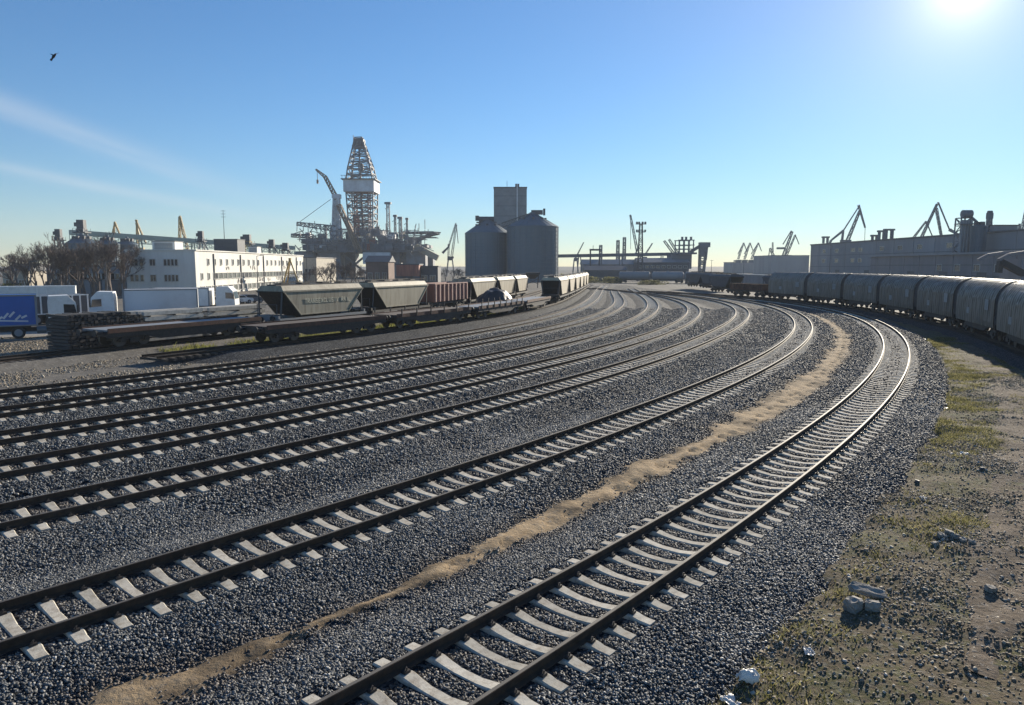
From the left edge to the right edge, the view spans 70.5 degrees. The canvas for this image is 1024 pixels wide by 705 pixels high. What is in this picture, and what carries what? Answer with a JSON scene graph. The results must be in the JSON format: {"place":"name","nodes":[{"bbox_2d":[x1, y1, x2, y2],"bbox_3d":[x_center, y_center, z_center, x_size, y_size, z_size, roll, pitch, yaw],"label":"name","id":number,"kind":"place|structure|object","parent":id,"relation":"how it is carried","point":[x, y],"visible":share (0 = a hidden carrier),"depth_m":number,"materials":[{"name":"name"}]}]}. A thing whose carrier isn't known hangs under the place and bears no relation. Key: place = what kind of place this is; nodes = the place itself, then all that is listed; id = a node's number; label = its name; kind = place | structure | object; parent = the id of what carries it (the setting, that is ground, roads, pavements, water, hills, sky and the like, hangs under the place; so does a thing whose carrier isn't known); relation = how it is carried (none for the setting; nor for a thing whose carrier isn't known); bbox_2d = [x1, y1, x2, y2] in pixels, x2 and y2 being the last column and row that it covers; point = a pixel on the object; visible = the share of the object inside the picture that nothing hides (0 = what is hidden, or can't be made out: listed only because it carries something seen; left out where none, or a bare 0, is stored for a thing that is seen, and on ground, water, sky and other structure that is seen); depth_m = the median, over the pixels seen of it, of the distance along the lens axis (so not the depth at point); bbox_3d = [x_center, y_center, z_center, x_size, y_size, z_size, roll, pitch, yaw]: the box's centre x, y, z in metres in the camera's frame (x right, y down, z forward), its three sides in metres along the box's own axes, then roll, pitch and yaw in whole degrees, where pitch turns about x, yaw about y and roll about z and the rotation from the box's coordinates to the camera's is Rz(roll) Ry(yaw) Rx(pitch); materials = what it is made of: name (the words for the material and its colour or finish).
{"place":"outdoors","nodes":[
{"label":"outdoors","id":0,"kind":"place"},
{"bbox_2d":[0,331,51,340],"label":"yard road","id":1,"kind":"structure","parent":0,"point":[7,336],"depth_m":63.04,"materials":[{"name":"grey asphalt"}]},
{"bbox_2d":[0,293,78,338],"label":"lorry","id":2,"kind":"object","parent":1,"relation":"on","point":[18,316],"visible":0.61,"depth_m":60.89,"materials":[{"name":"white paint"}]},
{"bbox_2d":[89,288,198,311],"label":"lorry","id":3,"kind":"object","parent":1,"relation":"on","point":[151,299],"visible":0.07,"depth_m":74.73,"materials":[{"name":"white paint"}]},
{"bbox_2d":[149,286,239,306],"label":"lorry","id":4,"kind":"object","parent":1,"relation":"on","point":[227,295],"visible":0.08,"depth_m":91.18,"materials":[{"name":"white paint"}]},
{"bbox_2d":[157,307,522,351],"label":"yellow grass","id":5,"kind":"structure","parent":0,"point":[238,342],"depth_m":56.22,"materials":[{"name":"yellow plant"}]},
{"bbox_2d":[0,267,989,388],"bbox_3d":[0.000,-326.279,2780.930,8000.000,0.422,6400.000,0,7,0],"label":"ground","id":6,"kind":"structure","parent":0,"point":[671,285],"depth_m":77.84,"materials":[{"name":"grey gravel"}]},
{"bbox_2d":[0,254,27,285],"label":"bare tree","id":7,"kind":"object","parent":6,"relation":"on","point":[11,261],"visible":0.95,"depth_m":130.21,"materials":[{"name":"brown plant"}]},
{"bbox_2d":[2,263,46,285],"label":"cream shed","id":8,"kind":"structure","parent":6,"relation":"on","point":[20,278],"depth_m":175.07,"materials":[{"name":"grey paint"}]},
{"bbox_2d":[14,252,46,285],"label":"bare tree","id":9,"kind":"object","parent":6,"relation":"on","point":[25,269],"visible":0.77,"depth_m":132.02,"materials":[{"name":"brown plant"}]},
{"bbox_2d":[0,285,76,294],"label":"lorry","id":10,"kind":"object","parent":6,"relation":"on","point":[59,289],"visible":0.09,"depth_m":84.49,"materials":[{"name":"white paint"}]},
{"bbox_2d":[29,248,71,285],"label":"bare tree","id":11,"kind":"object","parent":6,"relation":"on","point":[50,276],"visible":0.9,"depth_m":127.30,"materials":[{"name":"brown plant"}]},
{"bbox_2d":[36,240,72,284],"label":"bare tree","id":12,"kind":"object","parent":6,"relation":"on","point":[53,263],"visible":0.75,"depth_m":127.10,"materials":[{"name":"brown plant"}]},
{"bbox_2d":[36,293,88,324],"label":"lorry","id":13,"kind":"object","parent":6,"relation":"on","point":[81,301],"visible":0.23,"depth_m":77.62,"materials":[{"name":"grey paint"}]},
{"bbox_2d":[46,236,92,284],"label":"bare tree","id":14,"kind":"object","parent":6,"relation":"on","point":[65,255],"visible":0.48,"depth_m":130.75,"materials":[{"name":"brown plant"}]},
{"bbox_2d":[65,233,99,263],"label":"grain silo","id":15,"kind":"object","parent":6,"relation":"on","point":[77,239],"visible":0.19,"depth_m":219.59,"materials":[{"name":"grey paint"}]},
{"bbox_2d":[70,236,96,293],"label":"bare tree","id":16,"kind":"object","parent":6,"relation":"on","point":[82,250],"visible":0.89,"depth_m":129.08,"materials":[{"name":"brown plant"}]},
{"bbox_2d":[64,244,103,295],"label":"bare tree","id":17,"kind":"object","parent":6,"relation":"on","point":[89,279],"visible":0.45,"depth_m":131.38,"materials":[{"name":"brown plant"}]},
{"bbox_2d":[44,265,126,293],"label":"long shed","id":18,"kind":"structure","parent":6,"relation":"on","point":[114,276],"depth_m":159.19,"materials":[{"name":"concrete"}]},
{"bbox_2d":[71,236,104,290],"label":"bare tree","id":19,"kind":"object","parent":6,"relation":"on","point":[95,269],"visible":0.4,"depth_m":130.72,"materials":[{"name":"brown plant"}]},
{"bbox_2d":[84,229,124,290],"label":"bare tree","id":20,"kind":"object","parent":6,"relation":"on","point":[107,249],"visible":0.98,"depth_m":127.21,"materials":[{"name":"brown plant"}]},
{"bbox_2d":[94,247,128,290],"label":"bare tree","id":21,"kind":"object","parent":6,"relation":"on","point":[101,259],"visible":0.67,"depth_m":129.43,"materials":[{"name":"brown plant"}]},
{"bbox_2d":[113,245,139,288],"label":"bare tree","id":22,"kind":"object","parent":6,"relation":"on","point":[130,257],"visible":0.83,"depth_m":136.28,"materials":[{"name":"brown plant"}]},
{"bbox_2d":[113,246,146,295],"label":"bare tree","id":23,"kind":"object","parent":6,"relation":"on","point":[119,285],"visible":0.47,"depth_m":147.80,"materials":[{"name":"brown plant"}]},
{"bbox_2d":[0,337,348,387],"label":"yard gravel","id":24,"kind":"structure","parent":6,"relation":"on","point":[19,346],"depth_m":44.04,"materials":[{"name":"grey gravel"}]},
{"bbox_2d":[69,230,294,253],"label":"conveyor gallery","id":25,"kind":"object","parent":6,"relation":"on","point":[94,234],"visible":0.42,"depth_m":271.17,"materials":[{"name":"metal"}]},
{"bbox_2d":[124,249,303,293],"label":"office building","id":26,"kind":"structure","parent":6,"relation":"on","point":[237,271],"depth_m":156.14,"materials":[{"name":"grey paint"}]},
{"bbox_2d":[152,241,182,248],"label":"roof hut","id":27,"kind":"object","parent":26,"relation":"on","point":[167,244],"visible":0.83,"depth_m":156.38,"materials":[{"name":"grey paint"}]},
{"bbox_2d":[214,239,244,251],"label":"roof hut","id":28,"kind":"object","parent":26,"relation":"on","point":[236,245],"visible":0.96,"depth_m":174.21,"materials":[{"name":"grey paint"}]},
{"bbox_2d":[0,293,541,373],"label":"siding bed","id":29,"kind":"object","parent":6,"relation":"on","point":[20,366],"visible":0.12,"depth_m":46.79,"materials":[{"name":"grey gravel"}]},
{"bbox_2d":[0,290,541,363],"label":"railway track","id":30,"kind":"structure","parent":29,"relation":"on","point":[51,354],"depth_m":49.85,"materials":[{"name":"metal"}]},
{"bbox_2d":[76,316,263,346],"bbox_3d":[-24.957,-1.658,54.537,2.890,1.360,14.400,4,8,28],"label":"flat wagon","id":31,"kind":"object","parent":30,"relation":"on","point":[119,335],"visible":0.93,"depth_m":52.12,"materials":[{"name":"grey paint"}]},
{"bbox_2d":[254,280,365,321],"bbox_3d":[-18.421,-4.545,67.226,3.120,4.080,12.600,3,8,25],"label":"hopper wagon","id":32,"kind":"object","parent":30,"relation":"on","point":[301,299],"visible":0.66,"depth_m":64.79,"materials":[{"name":"green paint"}]},
{"bbox_2d":[352,278,429,314],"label":"hopper wagon","id":33,"kind":"object","parent":30,"relation":"on","point":[379,295],"visible":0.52,"depth_m":76.73,"materials":[{"name":"green paint"}]},
{"bbox_2d":[420,282,467,307],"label":"gondola wagon","id":34,"kind":"object","parent":30,"relation":"on","point":[449,294],"visible":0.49,"depth_m":88.66,"materials":[{"name":"red paint"}]},
{"bbox_2d":[452,276,496,303],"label":"hopper wagon","id":35,"kind":"object","parent":30,"relation":"on","point":[478,286],"visible":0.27,"depth_m":98.43,"materials":[{"name":"green paint"}]},
{"bbox_2d":[482,275,515,296],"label":"hopper wagon","id":36,"kind":"object","parent":30,"relation":"on","point":[505,282],"visible":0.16,"depth_m":113.41,"materials":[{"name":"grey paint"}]},
{"bbox_2d":[502,274,527,298],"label":"hopper wagon","id":37,"kind":"object","parent":30,"relation":"on","point":[520,285],"visible":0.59,"depth_m":124.68,"materials":[{"name":"beige paint"}]},
{"bbox_2d":[303,257,335,282],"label":"annex building","id":38,"kind":"structure","parent":6,"relation":"on","point":[317,262],"depth_m":235.62,"materials":[{"name":"grey paint"}]},
{"bbox_2d":[291,135,440,277],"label":"drilling rig","id":39,"kind":"object","parent":6,"relation":"on","point":[404,248],"visible":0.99,"depth_m":374.07,"materials":[{"name":"paint"}]},
{"bbox_2d":[154,286,595,363],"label":"siding bed","id":40,"kind":"object","parent":6,"relation":"on","point":[293,348],"visible":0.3,"depth_m":58.28,"materials":[{"name":"grey gravel"}]},
{"bbox_2d":[140,285,590,361],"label":"railway track","id":41,"kind":"structure","parent":40,"relation":"on","point":[184,354],"depth_m":56.32,"materials":[{"name":"metal"}]},
{"bbox_2d":[236,314,387,342],"bbox_3d":[-15.117,-1.938,56.878,2.890,1.360,13.800,4,8,31],"label":"flat wagon","id":42,"kind":"object","parent":41,"relation":"on","point":[274,331],"visible":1,"depth_m":54.68,"materials":[{"name":"metal"}]},
{"bbox_2d":[371,302,471,327],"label":"flat wagon","id":43,"kind":"object","parent":41,"relation":"on","point":[401,317],"visible":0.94,"depth_m":67.02,"materials":[{"name":"metal"}]},
{"bbox_2d":[454,297,523,317],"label":"flat wagon","id":44,"kind":"object","parent":41,"relation":"on","point":[484,309],"visible":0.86,"depth_m":79.62,"materials":[{"name":"grey paint"}]},
{"bbox_2d":[474,287,511,302],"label":"covered heap","id":45,"kind":"object","parent":44,"relation":"on","point":[496,293],"visible":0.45,"depth_m":94.42,"materials":[{"name":"white plastic"}]},
{"bbox_2d":[505,296,550,310],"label":"flat wagon","id":46,"kind":"object","parent":41,"relation":"on","point":[529,302],"visible":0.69,"depth_m":92.95,"materials":[{"name":"grey paint"}]},
{"bbox_2d":[540,275,568,302],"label":"hopper wagon","id":47,"kind":"object","parent":41,"relation":"on","point":[555,287],"visible":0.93,"depth_m":109.11,"materials":[{"name":"beige paint"}]},
{"bbox_2d":[364,256,394,280],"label":"brick house","id":48,"kind":"structure","parent":6,"relation":"on","point":[380,267],"depth_m":213.78,"materials":[{"name":"grey paint"}]},
{"bbox_2d":[395,264,422,280],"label":"red shed","id":49,"kind":"structure","parent":6,"relation":"on","point":[410,271],"depth_m":203.77,"materials":[{"name":"paint"}]},
{"bbox_2d":[420,266,441,282],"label":"dark shed","id":50,"kind":"structure","parent":6,"relation":"on","point":[430,274],"depth_m":207.81,"materials":[{"name":"grey paint"}]},
{"bbox_2d":[0,284,950,704],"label":"ballast bed","id":51,"kind":"object","parent":6,"relation":"on","point":[634,300],"visible":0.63,"depth_m":17.02,"materials":[{"name":"grey gravel"}]},
{"bbox_2d":[0,285,607,401],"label":"railway track","id":52,"kind":"structure","parent":51,"relation":"on","point":[594,297],"depth_m":42.37,"materials":[{"name":"metal"}]},
{"bbox_2d":[0,290,626,421],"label":"railway track","id":53,"kind":"structure","parent":51,"relation":"on","point":[618,299],"depth_m":37.54,"materials":[{"name":"metal"}]},
{"bbox_2d":[0,288,661,448],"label":"railway track","id":54,"kind":"structure","parent":51,"relation":"on","point":[649,302],"depth_m":32.06,"materials":[{"name":"metal"}]},
{"bbox_2d":[0,288,703,485],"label":"railway track","id":55,"kind":"structure","parent":51,"relation":"on","point":[175,442],"depth_m":27.59,"materials":[{"name":"metal"}]},
{"bbox_2d":[0,293,753,537],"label":"railway track","id":56,"kind":"structure","parent":51,"relation":"on","point":[36,521],"depth_m":22.44,"materials":[{"name":"metal"}]},
{"bbox_2d":[0,291,817,661],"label":"railway track","id":57,"kind":"structure","parent":51,"relation":"on","point":[28,643],"depth_m":15.84,"materials":[{"name":"concrete"}]},
{"bbox_2d":[85,313,852,704],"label":"sandy track","id":58,"kind":"structure","parent":51,"relation":"on","point":[141,691],"depth_m":16.43,"materials":[{"name":"beige sand"}]},
{"bbox_2d":[301,297,918,704],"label":"railway track","id":59,"kind":"structure","parent":51,"relation":"on","point":[431,653],"depth_m":13.36,"materials":[{"name":"concrete"}]},
{"bbox_2d":[465,218,506,276],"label":"grain silo","id":60,"kind":"object","parent":6,"relation":"on","point":[486,247],"visible":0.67,"depth_m":281.77,"materials":[{"name":"grey paint"}]},
{"bbox_2d":[507,212,558,281],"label":"grain silo","id":61,"kind":"object","parent":6,"relation":"on","point":[532,241],"visible":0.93,"depth_m":272.06,"materials":[{"name":"grey paint"}]},
{"bbox_2d":[582,266,626,281],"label":"storage shed","id":62,"kind":"structure","parent":6,"relation":"on","point":[599,272],"depth_m":284.47,"materials":[{"name":"grey paint"}]},
{"bbox_2d":[580,259,633,271],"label":"warehouse","id":63,"kind":"structure","parent":6,"relation":"on","point":[628,264],"depth_m":351.67,"materials":[{"name":"metal"}]},
{"bbox_2d":[558,252,671,271],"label":"conveyor bridge","id":64,"kind":"structure","parent":6,"relation":"on","point":[619,255],"depth_m":340.79,"materials":[{"name":"paint"}]},
{"bbox_2d":[619,271,651,282],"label":"tank wagon","id":65,"kind":"object","parent":6,"relation":"on","point":[626,276],"visible":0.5,"depth_m":259.44,"materials":[{"name":"metal"}]},
{"bbox_2d":[636,222,645,280],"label":"lighting mast","id":66,"kind":"object","parent":6,"relation":"on","point":[639,256],"visible":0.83,"depth_m":296.36,"materials":[{"name":"grey metal"}]},
{"bbox_2d":[633,258,688,278],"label":"sloped shed","id":67,"kind":"structure","parent":6,"relation":"on","point":[650,265],"depth_m":328.85,"materials":[{"name":"grey paint"}]},
{"bbox_2d":[650,271,685,282],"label":"tank wagon","id":68,"kind":"object","parent":6,"relation":"on","point":[668,275],"visible":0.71,"depth_m":255.51,"materials":[{"name":"metal"}]},
{"bbox_2d":[667,237,710,271],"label":"ship loader","id":69,"kind":"object","parent":6,"relation":"on","point":[702,247],"visible":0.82,"depth_m":334.90,"materials":[{"name":"paint"}]},
{"bbox_2d":[685,271,706,286],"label":"hopper wagon","id":70,"kind":"object","parent":6,"relation":"on","point":[693,278],"visible":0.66,"depth_m":190.21,"materials":[{"name":"grey paint"}]},
{"bbox_2d":[707,273,743,292],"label":"hopper wagon","id":71,"kind":"object","parent":6,"relation":"on","point":[721,281],"visible":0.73,"depth_m":149.24,"materials":[{"name":"grey paint"}]},
{"bbox_2d":[723,262,752,272],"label":"hazy warehouse","id":72,"kind":"structure","parent":6,"relation":"on","point":[733,267],"depth_m":596.11,"materials":[{"name":"concrete"}]},
{"bbox_2d":[753,255,809,273],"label":"hazy warehouse","id":73,"kind":"structure","parent":6,"relation":"on","point":[768,264],"depth_m":516.54,"materials":[{"name":"metal"}]},
{"bbox_2d":[644,292,1023,370],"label":"siding bed","id":74,"kind":"object","parent":6,"relation":"on","point":[1011,359],"visible":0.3,"depth_m":58.01,"materials":[{"name":"grey gravel"}]},
{"bbox_2d":[641,291,1023,357],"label":"railway track","id":75,"kind":"structure","parent":74,"relation":"on","point":[982,335],"depth_m":74.33,"materials":[{"name":"metal"}]},
{"bbox_2d":[730,283,772,297],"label":"gondola wagon","id":76,"kind":"object","parent":75,"relation":"on","point":[742,289],"visible":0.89,"depth_m":128.72,"materials":[{"name":"metal"}]},
{"bbox_2d":[768,272,813,300],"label":"covered wagon","id":77,"kind":"object","parent":75,"relation":"on","point":[787,285],"visible":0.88,"depth_m":116.55,"materials":[{"name":"metal"}]},
{"bbox_2d":[807,273,853,305],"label":"covered wagon","id":78,"kind":"object","parent":75,"relation":"on","point":[827,287],"visible":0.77,"depth_m":104.56,"materials":[{"name":"metal"}]},
{"bbox_2d":[843,273,891,310],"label":"covered wagon","id":79,"kind":"object","parent":75,"relation":"on","point":[860,289],"visible":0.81,"depth_m":92.38,"materials":[{"name":"metal"}]},
{"bbox_2d":[879,274,929,317],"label":"covered wagon","id":80,"kind":"object","parent":75,"relation":"on","point":[898,292],"visible":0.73,"depth_m":80.17,"materials":[{"name":"metal"}]},
{"bbox_2d":[916,276,974,327],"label":"covered wagon","id":81,"kind":"object","parent":75,"relation":"on","point":[936,296],"visible":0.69,"depth_m":68.16,"materials":[{"name":"metal"}]},
{"bbox_2d":[956,278,1023,341],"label":"covered wagon","id":82,"kind":"object","parent":75,"relation":"on","point":[977,303],"visible":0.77,"depth_m":56.56,"materials":[{"name":"metal"}]},
{"bbox_2d":[996,281,1023,347],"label":"covered wagon","id":83,"kind":"object","parent":75,"relation":"on","point":[1010,317],"visible":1,"depth_m":48.09,"materials":[{"name":"metal"}]},
{"bbox_2d":[829,205,865,242],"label":"harbour crane","id":84,"kind":"object","parent":6,"relation":"on","point":[859,213],"visible":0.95,"depth_m":374.56,"materials":[{"name":"paint"}]},
{"bbox_2d":[810,229,1023,273],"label":"harbour warehouse","id":85,"kind":"structure","parent":6,"relation":"on","point":[849,257],"depth_m":256.71,"materials":[{"name":"concrete"}]},
{"bbox_2d":[920,202,955,235],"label":"harbour crane","id":86,"kind":"object","parent":6,"relation":"on","point":[935,211],"visible":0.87,"depth_m":325.12,"materials":[{"name":"paint"}]},
{"bbox_2d":[868,251,1023,278],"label":"harbour annex","id":87,"kind":"object","parent":6,"relation":"on","point":[965,264],"visible":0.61,"depth_m":196.13,"materials":[{"name":"concrete"}]},
{"bbox_2d":[952,210,987,252],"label":"pipework tower","id":88,"kind":"structure","parent":6,"relation":"on","point":[964,237],"depth_m":202.26,"materials":[{"name":"grey metal"}]},
{"bbox_2d":[970,221,987,251],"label":"grain silo","id":89,"kind":"object","parent":6,"relation":"on","point":[978,236],"visible":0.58,"depth_m":196.46,"materials":[{"name":"grey paint"}]},
{"bbox_2d":[976,250,1023,279],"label":"loading canopy","id":90,"kind":"object","parent":6,"relation":"on","point":[1010,269],"visible":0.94,"depth_m":111.45,"materials":[{"name":"metal"}]},
{"bbox_2d":[493,184,526,229],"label":"silo tower","id":91,"kind":"structure","parent":0,"point":[510,203],"depth_m":306.68,"materials":[{"name":"grey paint"}]},
{"bbox_2d":[0,0,1023,266],"label":"sky","id":92,"kind":"structure","parent":0,"point":[727,124],"materials":[{"name":"blue"}]},
{"bbox_2d":[708,313,1023,704],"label":"grass verge","id":93,"kind":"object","parent":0,"point":[992,688],"depth_m":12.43,"materials":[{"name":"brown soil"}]},
{"bbox_2d":[735,668,759,683],"bbox_3d":[3.431,4.670,10.501,0.342,0.221,0.239,1,7,8],"label":"plastic bag","id":94,"kind":"object","parent":93,"relation":"on","point":[751,675],"visible":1,"depth_m":10.43,"materials":[{"name":"white plastic"}]},
{"bbox_2d":[842,595,863,613],"bbox_3d":[6.006,4.436,12.753,0.345,0.274,0.264,-5,8,-34],"label":"concrete chunk","id":95,"kind":"object","parent":93,"relation":"on","point":[852,604],"visible":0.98,"depth_m":12.68,"materials":[{"name":"grey concrete"}]},
{"bbox_2d":[848,581,887,598],"bbox_3d":[6.449,4.329,13.163,0.681,0.111,0.250,13,29,7],"label":"concrete slab","id":96,"kind":"object","parent":93,"relation":"on","point":[863,589],"depth_m":13.12,"materials":[{"name":"grey concrete"}]},
{"bbox_2d":[949,336,1023,679],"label":"dirt path","id":97,"kind":"structure","parent":0,"point":[982,660],"depth_m":14.75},
{"bbox_3d":[-29.630,-2.510,57.829,2.400,0.100,0.100,4,8,28],"label":"batten","id":98,"kind":"object","parent":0,"visible":0},
{"bbox_2d":[143,313,203,320],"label":"beam","id":99,"kind":"structure","parent":98,"relation":"on","point":[154,318],"depth_m":59.11,"materials":[{"name":"grey metal"}]},
{"bbox_3d":[-27.531,-3.405,61.778,2.400,0.100,0.100,4,8,27],"label":"batten","id":100,"kind":"object","parent":99,"relation":"on","visible":0},
{"bbox_2d":[141,308,201,315],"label":"beam","id":101,"kind":"structure","parent":100,"relation":"on","point":[149,313],"depth_m":59.01,"materials":[{"name":"grey metal"}]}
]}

